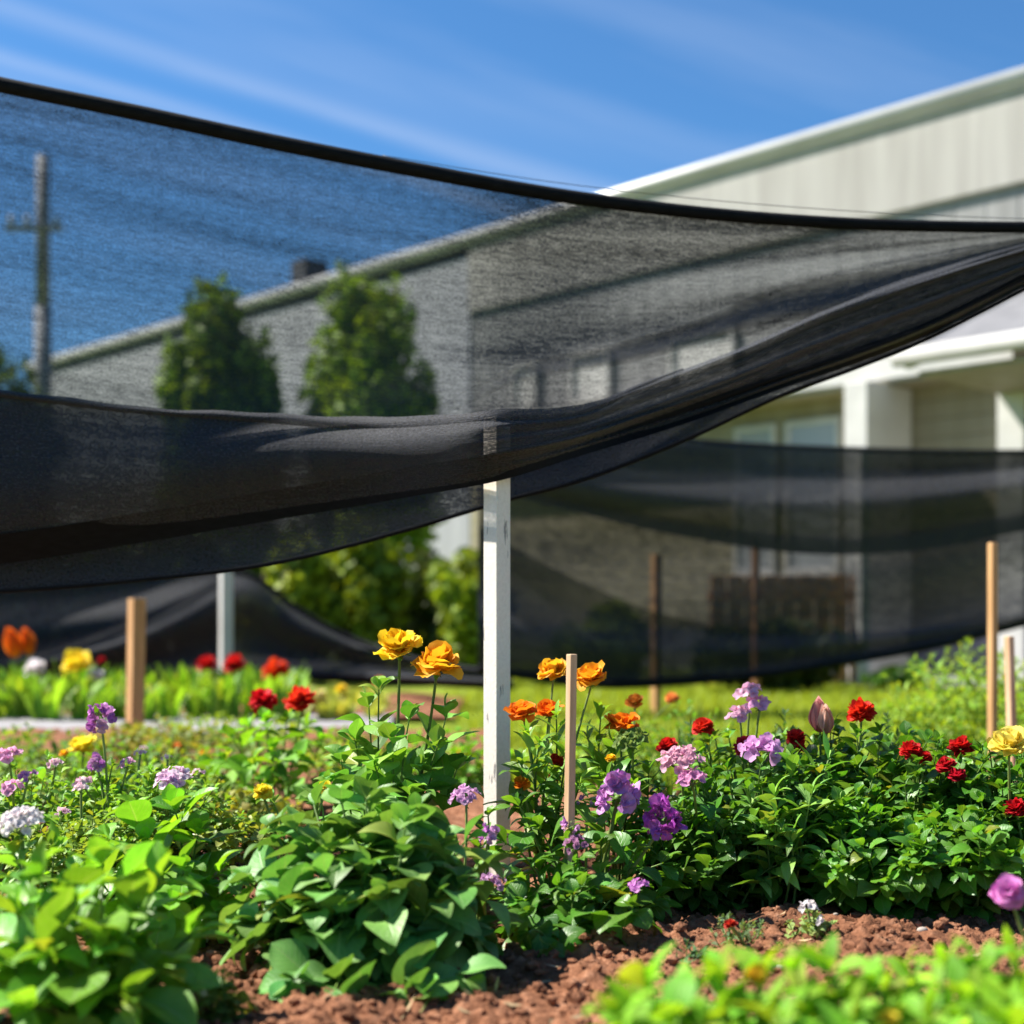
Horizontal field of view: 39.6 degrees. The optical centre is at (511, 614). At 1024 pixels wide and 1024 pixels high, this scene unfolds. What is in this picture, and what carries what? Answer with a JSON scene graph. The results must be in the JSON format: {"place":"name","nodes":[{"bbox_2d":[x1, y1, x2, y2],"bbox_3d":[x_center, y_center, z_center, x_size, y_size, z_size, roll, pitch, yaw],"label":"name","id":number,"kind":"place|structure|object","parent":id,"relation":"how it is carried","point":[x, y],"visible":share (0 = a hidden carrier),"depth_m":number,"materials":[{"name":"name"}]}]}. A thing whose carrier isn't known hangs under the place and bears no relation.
{"place":"outdoors","nodes":[
{"label":"outdoors","id":0,"kind":"place"},
{"bbox_2d":[0,714,393,734],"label":"path","id":1,"kind":"structure","parent":0,"point":[66,722],"depth_m":6.70,"materials":[{"name":"grey concrete"}]},
{"bbox_2d":[0,672,50,717],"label":"leafy clump","id":2,"kind":"object","parent":1,"relation":"on","point":[13,709],"visible":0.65,"depth_m":6.99,"materials":[{"name":"green plant"}]},
{"bbox_2d":[15,669,78,719],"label":"leafy clump","id":3,"kind":"object","parent":1,"relation":"on","point":[35,704],"visible":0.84,"depth_m":6.84,"materials":[{"name":"green plant"}]},
{"bbox_2d":[49,684,109,719],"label":"leafy clump","id":4,"kind":"object","parent":1,"relation":"on","point":[82,703],"visible":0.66,"depth_m":6.87,"materials":[{"name":"green plant"}]},
{"bbox_2d":[184,668,253,718],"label":"leafy clump","id":5,"kind":"object","parent":1,"relation":"on","point":[216,704],"visible":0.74,"depth_m":6.94,"materials":[{"name":"green plant"}]},
{"bbox_2d":[46,691,463,717],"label":"bed soil","id":6,"kind":"structure","parent":0,"point":[418,698],"depth_m":8.14,"materials":[{"name":"brown soil"}]},
{"bbox_2d":[0,627,42,686],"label":"tulip","id":7,"kind":"object","parent":6,"relation":"on","point":[14,643],"visible":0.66,"depth_m":7.65,"materials":[{"name":"orange plant"}]},
{"bbox_2d":[61,649,109,710],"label":"tulip","id":8,"kind":"object","parent":6,"relation":"on","point":[75,660],"visible":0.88,"depth_m":7.41,"materials":[{"name":"yellow plant"}]},
{"bbox_2d":[192,653,245,688],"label":"red flower","id":9,"kind":"object","parent":6,"relation":"on","point":[233,663],"visible":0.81,"depth_m":7.43,"materials":[{"name":"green plant"}]},
{"bbox_2d":[219,572,232,672],"bbox_3d":[-1.730,0.166,8.600,0.067,0.843,0.067,0,0,-29],"label":"net post","id":10,"kind":"object","parent":6,"relation":"in","point":[225,615],"visible":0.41,"depth_m":8.57,"materials":[{"name":"white paint"}]},
{"bbox_2d":[0,570,512,689],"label":"shade net","id":11,"kind":"object","parent":10,"relation":"hanging from","point":[182,620],"visible":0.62,"depth_m":8.95,"materials":[{"name":"black fabric"}]},
{"bbox_2d":[0,726,1023,1023],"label":"soil bed","id":12,"kind":"object","parent":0,"point":[586,972],"visible":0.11,"depth_m":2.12,"materials":[{"name":"brown soil"}]},
{"bbox_2d":[0,805,50,909],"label":"white flower","id":13,"kind":"object","parent":12,"relation":"on","point":[32,816],"visible":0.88,"depth_m":2.11,"materials":[{"name":"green plant"}]},
{"bbox_2d":[0,820,93,958],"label":"upright leafy plant","id":14,"kind":"object","parent":12,"relation":"on","point":[55,839],"visible":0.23,"depth_m":2.10,"materials":[{"name":"green plant"}]},
{"bbox_2d":[0,746,116,881],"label":"lilac flower","id":15,"kind":"object","parent":12,"relation":"on","point":[13,793],"visible":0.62,"depth_m":2.70,"materials":[{"name":"green plant"}]},
{"bbox_2d":[0,722,127,770],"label":"bedding plant","id":16,"kind":"object","parent":12,"relation":"on","point":[34,746],"visible":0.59,"depth_m":4.71,"materials":[{"name":"green plant"}]},
{"bbox_2d":[0,751,143,811],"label":"bedding plant","id":17,"kind":"object","parent":12,"relation":"on","point":[71,774],"visible":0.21,"depth_m":3.69,"materials":[{"name":"green plant"}]},
{"bbox_2d":[0,782,174,899],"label":"lilac flower","id":18,"kind":"object","parent":12,"relation":"on","point":[76,841],"visible":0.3,"depth_m":2.49,"materials":[{"name":"green plant"}]},
{"bbox_2d":[85,702,135,863],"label":"purple flower","id":19,"kind":"object","parent":12,"relation":"on","point":[96,761],"visible":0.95,"depth_m":2.68,"materials":[{"name":"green plant"}]},
{"bbox_2d":[30,734,208,797],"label":"bedding plant","id":20,"kind":"object","parent":12,"relation":"on","point":[149,755],"visible":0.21,"depth_m":4.00,"materials":[{"name":"green plant"}]},
{"bbox_2d":[0,836,240,1023],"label":"upright leafy plant","id":21,"kind":"object","parent":12,"relation":"on","point":[121,967],"visible":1,"depth_m":1.70,"materials":[{"name":"green plant"}]},
{"bbox_2d":[126,599,145,734],"bbox_3d":[-1.561,0.261,5.900,0.064,0.652,0.063,0,0,-40],"label":"wooden stake","id":22,"kind":"object","parent":12,"relation":"on","point":[136,630],"visible":0.66,"depth_m":5.88,"materials":[{"name":"brown wood"}]},
{"bbox_2d":[50,715,224,762],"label":"bedding plant","id":23,"kind":"object","parent":12,"relation":"on","point":[181,741],"visible":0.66,"depth_m":4.98,"materials":[{"name":"green plant"}]},
{"bbox_2d":[43,749,248,859],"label":"lilac flower","id":24,"kind":"object","parent":12,"relation":"on","point":[177,776],"visible":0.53,"depth_m":2.70,"materials":[{"name":"green plant"}]},
{"bbox_2d":[55,745,254,808],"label":"bedding plant","id":25,"kind":"object","parent":12,"relation":"on","point":[210,777],"visible":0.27,"depth_m":3.55,"materials":[{"name":"green plant"}]},
{"bbox_2d":[81,783,250,947],"bbox_3d":[-0.552,0.410,2.247,0.307,0.274,0.271,0,0,42],"label":"shiny leaved plant","id":26,"kind":"object","parent":12,"relation":"on","point":[201,870],"visible":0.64,"depth_m":2.24,"materials":[{"name":"green plant"}]},
{"bbox_2d":[103,738,288,797],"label":"bedding plant","id":27,"kind":"object","parent":12,"relation":"on","point":[205,748],"visible":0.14,"depth_m":4.08,"materials":[{"name":"green plant"}]},
{"bbox_2d":[131,768,282,868],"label":"lilac flower","id":28,"kind":"object","parent":12,"relation":"on","point":[254,826],"visible":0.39,"depth_m":2.72,"materials":[{"name":"green plant"}]},
{"bbox_2d":[120,711,300,749],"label":"bedding plant","id":29,"kind":"object","parent":12,"relation":"on","point":[229,720],"visible":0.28,"depth_m":5.48,"materials":[{"name":"green plant"}]},
{"bbox_2d":[196,966,258,1023],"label":"seedling","id":30,"kind":"object","parent":12,"relation":"on","point":[229,1006],"visible":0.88,"depth_m":1.79,"materials":[{"name":"green plant"}]},
{"bbox_2d":[152,779,303,843],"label":"bedding plant","id":31,"kind":"object","parent":12,"relation":"on","point":[243,792],"visible":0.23,"depth_m":3.30,"materials":[{"name":"green plant"}]},
{"bbox_2d":[197,685,335,810],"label":"red geranium","id":32,"kind":"object","parent":12,"relation":"on","point":[262,701],"visible":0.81,"depth_m":3.63,"materials":[{"name":"green plant"}]},
{"bbox_2d":[207,712,372,754],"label":"bedding plant","id":33,"kind":"object","parent":12,"relation":"on","point":[236,736],"visible":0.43,"depth_m":5.17,"materials":[{"name":"green plant"}]},
{"bbox_2d":[253,780,330,857],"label":"yellow button flower","id":34,"kind":"object","parent":12,"relation":"on","point":[267,791],"visible":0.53,"depth_m":2.43,"materials":[{"name":"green plant"}]},
{"bbox_2d":[219,775,514,1011],"bbox_3d":[-0.213,0.419,2.049,0.436,0.358,0.473,0,0,0],"label":"broad leaved bush","id":35,"kind":"object","parent":12,"relation":"on","point":[353,918],"visible":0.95,"depth_m":2.00,"materials":[{"name":"green plant"}]},
{"bbox_2d":[294,628,483,869],"bbox_3d":[-0.221,0.282,2.546,0.318,0.517,0.318,0,0,33],"label":"yellow poppy","id":36,"kind":"object","parent":12,"relation":"on","point":[434,760],"visible":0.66,"depth_m":2.56,"materials":[{"name":"green plant"}]},
{"bbox_2d":[404,726,522,787],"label":"bedding plant","id":37,"kind":"object","parent":12,"relation":"on","point":[464,770],"visible":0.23,"depth_m":4.17,"materials":[{"name":"green plant"}]},
{"bbox_2d":[447,783,506,919],"bbox_3d":[-0.057,0.410,2.316,0.100,0.259,0.177,0,0,0],"label":"lilac spike","id":38,"kind":"object","parent":12,"relation":"on","point":[492,833],"visible":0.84,"depth_m":2.33,"materials":[{"name":"purple plant"}]},
{"bbox_2d":[484,478,509,878],"bbox_3d":[-0.030,0.099,2.810,0.038,0.975,0.038,0,0,-45],"label":"net post","id":39,"kind":"object","parent":12,"relation":"on","point":[496,621],"visible":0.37,"depth_m":2.80,"materials":[{"name":"white metal"}]},
{"bbox_2d":[0,77,1023,592],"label":"shade net","id":40,"kind":"object","parent":39,"relation":"attached to","point":[534,319],"visible":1,"depth_m":3.23,"materials":[{"name":"black fabric"}]},
{"bbox_2d":[483,658,607,887],"bbox_3d":[0.066,0.311,2.579,0.236,0.459,0.275,0,0,0],"label":"orange poppy","id":41,"kind":"object","parent":12,"relation":"on","point":[591,675],"visible":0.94,"depth_m":2.56,"materials":[{"name":"green plant"}]},
{"bbox_2d":[564,654,576,865],"bbox_3d":[0.096,0.327,2.365,0.014,0.521,0.026,0,0,-34],"label":"wooden stake","id":42,"kind":"object","parent":12,"relation":"in","point":[570,735],"visible":0.57,"depth_m":2.36,"materials":[{"name":"brown wood"}]},
{"bbox_2d":[495,863,661,957],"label":"round leaved plant","id":43,"kind":"object","parent":12,"relation":"on","point":[573,919],"visible":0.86,"depth_m":2.20,"materials":[{"name":"green plant"}]},
{"bbox_2d":[490,769,695,940],"bbox_3d":[0.097,0.426,2.361,0.359,0.337,0.362,0,0,35],"label":"purple pouch flower","id":44,"kind":"object","parent":12,"relation":"on","point":[626,849],"visible":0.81,"depth_m":2.36,"materials":[{"name":"green plant"}]},
{"bbox_2d":[564,693,678,879],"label":"orange poppy","id":45,"kind":"object","parent":12,"relation":"on","point":[629,733],"visible":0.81,"depth_m":2.64,"materials":[{"name":"green plant"}]},
{"bbox_2d":[584,978,666,1023],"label":"bright leafy stem","id":46,"kind":"object","parent":12,"relation":"on","point":[619,1002],"visible":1,"depth_m":1.24,"materials":[{"name":"green plant"}]},
{"bbox_2d":[617,942,698,1023],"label":"bright leafy stem","id":47,"kind":"object","parent":12,"relation":"on","point":[638,977],"visible":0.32,"depth_m":1.37,"materials":[{"name":"green plant"}]},
{"bbox_2d":[614,744,723,887],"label":"pink cluster flower","id":48,"kind":"object","parent":12,"relation":"on","point":[672,756],"visible":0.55,"depth_m":2.42,"materials":[{"name":"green plant"}]},
{"bbox_2d":[605,698,744,796],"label":"bedding plant","id":49,"kind":"object","parent":12,"relation":"on","point":[659,775],"visible":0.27,"depth_m":3.90,"materials":[{"name":"green plant"}]},
{"bbox_2d":[648,970,716,1023],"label":"bright leafy stem","id":50,"kind":"object","parent":12,"relation":"on","point":[678,992],"visible":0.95,"depth_m":1.30,"materials":[{"name":"green plant"}]},
{"bbox_2d":[627,798,787,915],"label":"bushy flower","id":51,"kind":"object","parent":12,"relation":"on","point":[712,892],"visible":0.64,"depth_m":2.44,"materials":[{"name":"green plant"}]},
{"bbox_2d":[679,940,775,1023],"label":"bright leafy stem","id":52,"kind":"object","parent":12,"relation":"on","point":[716,965],"visible":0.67,"depth_m":1.37,"materials":[{"name":"green plant"}]},
{"bbox_2d":[650,682,822,815],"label":"bushy flower","id":53,"kind":"object","parent":12,"relation":"on","point":[699,724],"visible":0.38,"depth_m":2.76,"materials":[{"name":"green plant"}]},
{"bbox_2d":[708,911,781,947],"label":"seedling","id":54,"kind":"object","parent":12,"relation":"on","point":[730,924],"visible":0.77,"depth_m":2.16,"materials":[{"name":"green plant"}]},
{"bbox_2d":[720,976,776,1023],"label":"bright leafy stem","id":55,"kind":"object","parent":12,"relation":"on","point":[739,993],"visible":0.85,"depth_m":1.36,"materials":[{"name":"green plant"}]},
{"bbox_2d":[639,729,874,906],"bbox_3d":[0.442,0.377,2.544,0.409,0.337,0.361,0,0,26],"label":"bushy flower","id":56,"kind":"object","parent":12,"relation":"on","point":[747,748],"visible":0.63,"depth_m":2.50,"materials":[{"name":"green plant"}]},
{"bbox_2d":[710,942,803,1023],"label":"bright leafy stem","id":57,"kind":"object","parent":12,"relation":"on","point":[757,972],"visible":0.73,"depth_m":1.43,"materials":[{"name":"green plant"}]},
{"bbox_2d":[727,989,822,1023],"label":"bright leafy stem","id":58,"kind":"object","parent":12,"relation":"on","point":[784,1011],"visible":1,"depth_m":1.25,"materials":[{"name":"green plant"}]},
{"bbox_2d":[746,944,840,1023],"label":"bright leafy stem","id":59,"kind":"object","parent":12,"relation":"on","point":[793,963],"visible":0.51,"depth_m":1.38,"materials":[{"name":"green plant"}]},
{"bbox_2d":[721,730,875,907],"bbox_3d":[0.492,0.373,2.451,0.323,0.334,0.224,0,0,-26],"label":"long leaved plant","id":60,"kind":"object","parent":12,"relation":"on","point":[785,871],"visible":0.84,"depth_m":2.42,"materials":[{"name":"green plant"}]},
{"bbox_2d":[783,899,837,939],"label":"seedling","id":61,"kind":"object","parent":12,"relation":"on","point":[817,925],"visible":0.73,"depth_m":2.19,"materials":[{"name":"green plant"}]},
{"bbox_2d":[742,696,894,817],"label":"bushy flower","id":62,"kind":"object","parent":12,"relation":"on","point":[820,718],"visible":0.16,"depth_m":2.71,"materials":[{"name":"green plant"}]},
{"bbox_2d":[772,932,893,1023],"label":"bright leafy stem","id":63,"kind":"object","parent":12,"relation":"on","point":[825,961],"visible":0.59,"depth_m":1.35,"materials":[{"name":"green plant"}]},
{"bbox_2d":[815,980,886,1023],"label":"bright leafy stem","id":64,"kind":"object","parent":12,"relation":"on","point":[855,1010],"visible":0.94,"depth_m":1.27,"materials":[{"name":"green plant"}]},
{"bbox_2d":[758,697,956,823],"bbox_3d":[0.680,0.347,2.693,0.351,0.385,0.320,0,0,-18],"label":"bushy flower","id":65,"kind":"object","parent":12,"relation":"on","point":[860,710],"visible":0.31,"depth_m":2.65,"materials":[{"name":"green plant"}]},
{"bbox_2d":[823,955,912,1023],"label":"bright leafy stem","id":66,"kind":"object","parent":12,"relation":"on","point":[871,977],"visible":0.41,"depth_m":1.36,"materials":[{"name":"green plant"}]},
{"bbox_2d":[780,797,966,919],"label":"bushy flower","id":67,"kind":"object","parent":12,"relation":"on","point":[851,887],"visible":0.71,"depth_m":2.36,"materials":[{"name":"green plant"}]},
{"bbox_2d":[839,967,941,1023],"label":"bright leafy stem","id":68,"kind":"object","parent":12,"relation":"on","point":[892,996],"visible":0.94,"depth_m":1.34,"materials":[{"name":"green plant"}]},
{"bbox_2d":[873,946,948,1004],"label":"bright leafy stem","id":69,"kind":"object","parent":12,"relation":"on","point":[918,982],"visible":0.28,"depth_m":1.50,"materials":[{"name":"green plant"}]},
{"bbox_2d":[830,729,1012,833],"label":"bushy flower","id":70,"kind":"object","parent":12,"relation":"on","point":[912,790],"visible":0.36,"depth_m":2.56,"materials":[{"name":"green plant"}]},
{"bbox_2d":[897,976,964,1023],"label":"bright leafy stem","id":71,"kind":"object","parent":12,"relation":"on","point":[924,1011],"visible":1,"depth_m":1.27,"materials":[{"name":"green plant"}]},
{"bbox_2d":[843,801,1023,924],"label":"bushy flower","id":72,"kind":"object","parent":12,"relation":"on","point":[976,839],"visible":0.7,"depth_m":2.33,"materials":[{"name":"green plant"}]},
{"bbox_2d":[879,938,987,1023],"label":"bright leafy stem","id":73,"kind":"object","parent":12,"relation":"on","point":[939,962],"visible":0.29,"depth_m":1.40,"materials":[{"name":"green plant"}]},
{"bbox_2d":[875,735,1023,826],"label":"bushy flower","id":74,"kind":"object","parent":12,"relation":"on","point":[962,742],"visible":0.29,"depth_m":2.61,"materials":[{"name":"green plant"}]},
{"bbox_2d":[919,725,1023,838],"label":"bushy flower","id":75,"kind":"object","parent":12,"relation":"on","point":[1007,740],"visible":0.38,"depth_m":2.52,"materials":[{"name":"green plant"}]},
{"bbox_2d":[928,935,1023,1022],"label":"bright leafy stem","id":76,"kind":"object","parent":12,"relation":"on","point":[991,954],"visible":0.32,"depth_m":1.39,"materials":[{"name":"green plant"}]},
{"bbox_2d":[946,952,1005,1023],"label":"bright leafy stem","id":77,"kind":"object","parent":12,"relation":"on","point":[963,984],"visible":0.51,"depth_m":1.33,"materials":[{"name":"green plant"}]},
{"bbox_2d":[936,775,1023,913],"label":"bushy flower","id":78,"kind":"object","parent":12,"relation":"on","point":[1015,805],"visible":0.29,"depth_m":2.45,"materials":[{"name":"green plant"}]},
{"bbox_2d":[950,979,1023,1023],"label":"bright leafy stem","id":79,"kind":"object","parent":12,"relation":"on","point":[991,1000],"visible":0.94,"depth_m":1.25,"materials":[{"name":"green plant"}]},
{"bbox_2d":[966,971,1023,1023],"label":"bright leafy stem","id":80,"kind":"object","parent":12,"relation":"on","point":[1015,1015],"visible":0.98,"depth_m":1.25,"materials":[{"name":"green plant"}]},
{"bbox_2d":[988,873,1023,939],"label":"pink purple flower","id":81,"kind":"object","parent":12,"relation":"on","point":[1002,887],"visible":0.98,"depth_m":1.79,"materials":[{"name":"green plant"}]},
{"bbox_2d":[1004,636,1016,782],"bbox_3d":[1.370,0.323,3.900,0.034,0.527,0.028,0,0,-29],"label":"wooden stake","id":82,"kind":"object","parent":12,"relation":"in","point":[1010,681],"visible":0.43,"depth_m":3.89,"materials":[{"name":"brown wood"}]},
{"bbox_2d":[0,0,1023,361],"label":"sky","id":83,"kind":"structure","parent":0,"point":[609,94],"materials":[{"name":"blue"}]},
{"bbox_2d":[42,671,1023,789],"bbox_3d":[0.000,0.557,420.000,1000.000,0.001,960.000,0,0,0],"label":"lawn","id":84,"kind":"structure","parent":0,"point":[415,722],"depth_m":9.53,"materials":[{"name":"green plant"}]},
{"bbox_2d":[251,555,349,629],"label":"garden shrub","id":85,"kind":"object","parent":84,"relation":"on","point":[300,584],"visible":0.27,"depth_m":11.08,"materials":[{"name":"green plant"}]},
{"bbox_2d":[314,538,413,653],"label":"garden shrub","id":86,"kind":"object","parent":84,"relation":"on","point":[372,588],"visible":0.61,"depth_m":11.46,"materials":[{"name":"green plant"}]},
{"bbox_2d":[305,272,446,590],"bbox_3d":[-1.375,-1.439,13.962,1.527,4.092,1.604,0,0,0],"label":"columnar tree","id":87,"kind":"object","parent":84,"relation":"on","point":[417,539],"visible":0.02,"depth_m":13.88,"materials":[{"name":"green plant"}]},
{"bbox_2d":[378,547,446,656],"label":"garden shrub","id":88,"kind":"object","parent":84,"relation":"on","point":[421,612],"visible":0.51,"depth_m":12.20,"materials":[{"name":"green plant"}]},
{"bbox_2d":[422,546,477,666],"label":"garden shrub","id":89,"kind":"object","parent":84,"relation":"on","point":[453,593],"visible":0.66,"depth_m":10.81,"materials":[{"name":"green plant"}]},
{"bbox_2d":[510,691,679,787],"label":"bedding plant","id":90,"kind":"object","parent":84,"relation":"on","point":[671,697],"visible":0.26,"depth_m":4.25,"materials":[{"name":"green plant"}]},
{"bbox_2d":[650,687,661,713],"bbox_3d":[0.805,0.126,7.950,0.047,0.923,0.047,0,0,-34],"label":"wooden stake","id":91,"kind":"object","parent":84,"relation":"on","point":[655,698],"visible":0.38,"depth_m":7.93,"materials":[{"name":"brown wood"}]},
{"bbox_2d":[705,663,856,691],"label":"garden shrub","id":92,"kind":"object","parent":84,"relation":"on","point":[810,679],"visible":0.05,"depth_m":10.05,"materials":[{"name":"green plant"}]},
{"bbox_2d":[860,664,927,687],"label":"garden shrub","id":93,"kind":"object","parent":84,"relation":"on","point":[894,673],"visible":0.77,"depth_m":10.48,"materials":[{"name":"green plant"}]},
{"bbox_2d":[839,683,999,765],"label":"feathery shrub","id":94,"kind":"object","parent":84,"relation":"on","point":[932,721],"visible":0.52,"depth_m":4.69,"materials":[{"name":"green plant"}]},
{"bbox_2d":[873,637,1023,762],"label":"feathery shrub","id":95,"kind":"object","parent":84,"relation":"on","point":[965,689],"visible":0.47,"depth_m":5.06,"materials":[{"name":"green plant"}]},
{"bbox_2d":[938,662,1023,754],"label":"feathery shrub","id":96,"kind":"object","parent":84,"relation":"on","point":[1020,722],"visible":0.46,"depth_m":4.54,"materials":[{"name":"green plant"}]},
{"bbox_2d":[987,543,997,776],"bbox_3d":[1.470,0.184,4.350,0.023,0.806,0.023,0,0,-29],"label":"wooden stake","id":97,"kind":"object","parent":84,"relation":"on","point":[992,637],"visible":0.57,"depth_m":4.34,"materials":[{"name":"brown wood"}]},
{"bbox_2d":[62,66,1023,679],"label":"garden building","id":98,"kind":"structure","parent":0,"point":[948,154],"depth_m":12.63,"materials":[{"name":"white"}]},
{"bbox_2d":[734,423,775,443],"bbox_3d":[2.382,-1.103,14.034,0.080,1.520,0.560,0,0,-43],"label":"window","id":99,"kind":"structure","parent":98,"relation":"in","point":[766,433],"depth_m":14.02,"materials":[{"name":"blue glass"}]},
{"bbox_2d":[785,416,840,445],"bbox_3d":[2.845,-1.103,13.537,0.080,1.520,0.680,0,0,-43],"label":"window","id":100,"kind":"structure","parent":98,"relation":"in","point":[824,431],"depth_m":13.52,"materials":[{"name":"blue glass"}]},
{"bbox_2d":[477,438,1023,688],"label":"shade net","id":101,"kind":"object","parent":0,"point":[695,561],"visible":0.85,"depth_m":7.69,"materials":[{"name":"black fabric"}]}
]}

